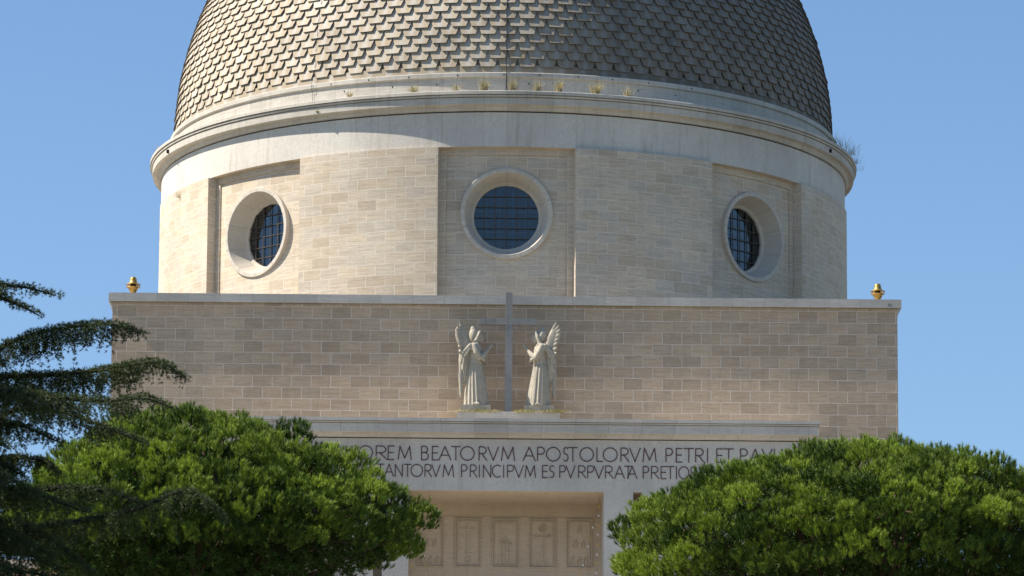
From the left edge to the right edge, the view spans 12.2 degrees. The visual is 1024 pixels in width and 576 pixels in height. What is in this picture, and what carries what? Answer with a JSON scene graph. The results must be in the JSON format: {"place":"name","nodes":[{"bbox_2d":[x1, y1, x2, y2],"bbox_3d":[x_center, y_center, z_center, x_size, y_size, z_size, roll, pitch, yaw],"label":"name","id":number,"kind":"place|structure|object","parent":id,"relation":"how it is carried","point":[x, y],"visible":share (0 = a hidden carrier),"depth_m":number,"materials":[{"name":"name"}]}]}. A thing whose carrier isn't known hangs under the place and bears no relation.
{"place":"outdoors","nodes":[
{"label":"outdoors","id":0,"kind":"place"},
{"bbox_2d":[0,0,1023,567],"label":"sky","id":1,"kind":"structure","parent":0,"point":[931,92],"materials":[{"name":"blue"}]},
{"bbox_3d":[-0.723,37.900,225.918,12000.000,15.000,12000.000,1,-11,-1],"label":"ground","id":2,"kind":"structure","parent":0,"visible":0},
{"bbox_2d":[0,277,230,575],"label":"cedar tree","id":3,"kind":"object","parent":2,"relation":"on","point":[20,394],"visible":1,"depth_m":101.07,"materials":[{"name":"green plant"}]},
{"bbox_2d":[1,399,441,575],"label":"stone pine","id":4,"kind":"object","parent":2,"relation":"on","point":[260,489],"visible":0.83,"depth_m":127.47,"materials":[{"name":"green plant"}]},
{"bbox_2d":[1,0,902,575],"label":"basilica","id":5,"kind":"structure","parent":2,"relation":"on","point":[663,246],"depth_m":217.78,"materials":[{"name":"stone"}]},
{"bbox_2d":[126,277,140,292],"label":"parapet lantern","id":6,"kind":"object","parent":5,"relation":"on","point":[133,285],"visible":1,"depth_m":212.42,"materials":[{"name":"metal"}]},
{"bbox_2d":[225,187,289,277],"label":"round window","id":7,"kind":"structure","parent":5,"relation":"in","point":[257,231],"depth_m":222.89,"materials":[{"name":"stone"}]},
{"bbox_2d":[345,89,353,96],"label":"grass tuft","id":8,"kind":"object","parent":5,"relation":"on","point":[349,95],"visible":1,"depth_m":219.21,"materials":[{"name":"yellow plant"}]},
{"bbox_2d":[408,83,419,91],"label":"grass tuft","id":9,"kind":"object","parent":5,"relation":"on","point":[412,89],"visible":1,"depth_m":218.19,"materials":[{"name":"yellow plant"}]},
{"bbox_2d":[451,81,462,90],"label":"grass tuft","id":10,"kind":"object","parent":5,"relation":"on","point":[455,88],"visible":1,"depth_m":217.90,"materials":[{"name":"yellow plant"}]},
{"bbox_2d":[476,78,490,89],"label":"grass tuft","id":11,"kind":"object","parent":5,"relation":"on","point":[485,86],"visible":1,"depth_m":217.79,"materials":[{"name":"yellow plant"}]},
{"bbox_2d":[460,168,552,258],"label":"round window","id":12,"kind":"structure","parent":5,"relation":"in","point":[506,213],"depth_m":218.10,"materials":[{"name":"glass"}]},
{"bbox_2d":[457,411,559,418],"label":"stone plinth","id":13,"kind":"structure","parent":5,"relation":"attached to","point":[510,414],"depth_m":209.75,"materials":[{"name":"stone"}]},
{"bbox_2d":[455,322,492,410],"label":"angel statue","id":14,"kind":"object","parent":13,"relation":"on","point":[472,359],"visible":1,"depth_m":210.32,"materials":[{"name":"stone"}]},
{"bbox_2d":[480,292,536,410],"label":"stone cross","id":15,"kind":"object","parent":13,"relation":"on","point":[508,321],"visible":1,"depth_m":210.82,"materials":[{"name":"grey stone"}]},
{"bbox_2d":[523,322,560,411],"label":"angel statue","id":16,"kind":"object","parent":13,"relation":"on","point":[543,361],"visible":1,"depth_m":210.36,"materials":[{"name":"stone"}]},
{"bbox_2d":[508,77,518,90],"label":"grass tuft","id":17,"kind":"object","parent":5,"relation":"on","point":[512,86],"visible":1,"depth_m":217.76,"materials":[{"name":"yellow plant"}]},
{"bbox_2d":[532,80,543,90],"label":"grass tuft","id":18,"kind":"object","parent":5,"relation":"on","point":[537,87],"visible":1,"depth_m":217.83,"materials":[{"name":"yellow plant"}]},
{"bbox_2d":[551,78,564,91],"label":"grass tuft","id":19,"kind":"object","parent":5,"relation":"on","point":[559,87],"visible":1,"depth_m":217.93,"materials":[{"name":"yellow plant"}]},
{"bbox_2d":[588,82,605,93],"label":"grass tuft","id":20,"kind":"object","parent":5,"relation":"on","point":[595,90],"visible":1,"depth_m":218.25,"materials":[{"name":"yellow plant"}]},
{"bbox_2d":[595,506,599,573],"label":"paper garland","id":21,"kind":"object","parent":5,"relation":"hanging from","point":[597,540],"visible":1,"depth_m":207.69},
{"bbox_2d":[621,84,635,96],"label":"grass tuft","id":22,"kind":"object","parent":5,"relation":"on","point":[627,93],"visible":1,"depth_m":218.73,"materials":[{"name":"yellow plant"}]},
{"bbox_2d":[721,192,784,281],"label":"round window","id":23,"kind":"structure","parent":5,"relation":"in","point":[752,234],"depth_m":223.17,"materials":[{"name":"stone"}]},
{"bbox_2d":[827,131,848,147],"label":"grass tuft","id":24,"kind":"object","parent":5,"relation":"on","point":[839,140],"visible":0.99,"depth_m":228.53,"materials":[{"name":"plant"}]},
{"bbox_2d":[838,139,863,156],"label":"grass tuft","id":25,"kind":"object","parent":5,"relation":"on","point":[850,149],"visible":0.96,"depth_m":230.33,"materials":[{"name":"plant"}]},
{"bbox_2d":[870,283,884,298],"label":"parapet lantern","id":26,"kind":"object","parent":5,"relation":"on","point":[877,291],"visible":1,"depth_m":212.81,"materials":[{"name":"metal"}]},
{"bbox_2d":[606,431,1023,575],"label":"stone pine","id":27,"kind":"object","parent":2,"relation":"on","point":[910,508],"visible":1,"depth_m":128.97,"materials":[{"name":"green plant"}]}
]}

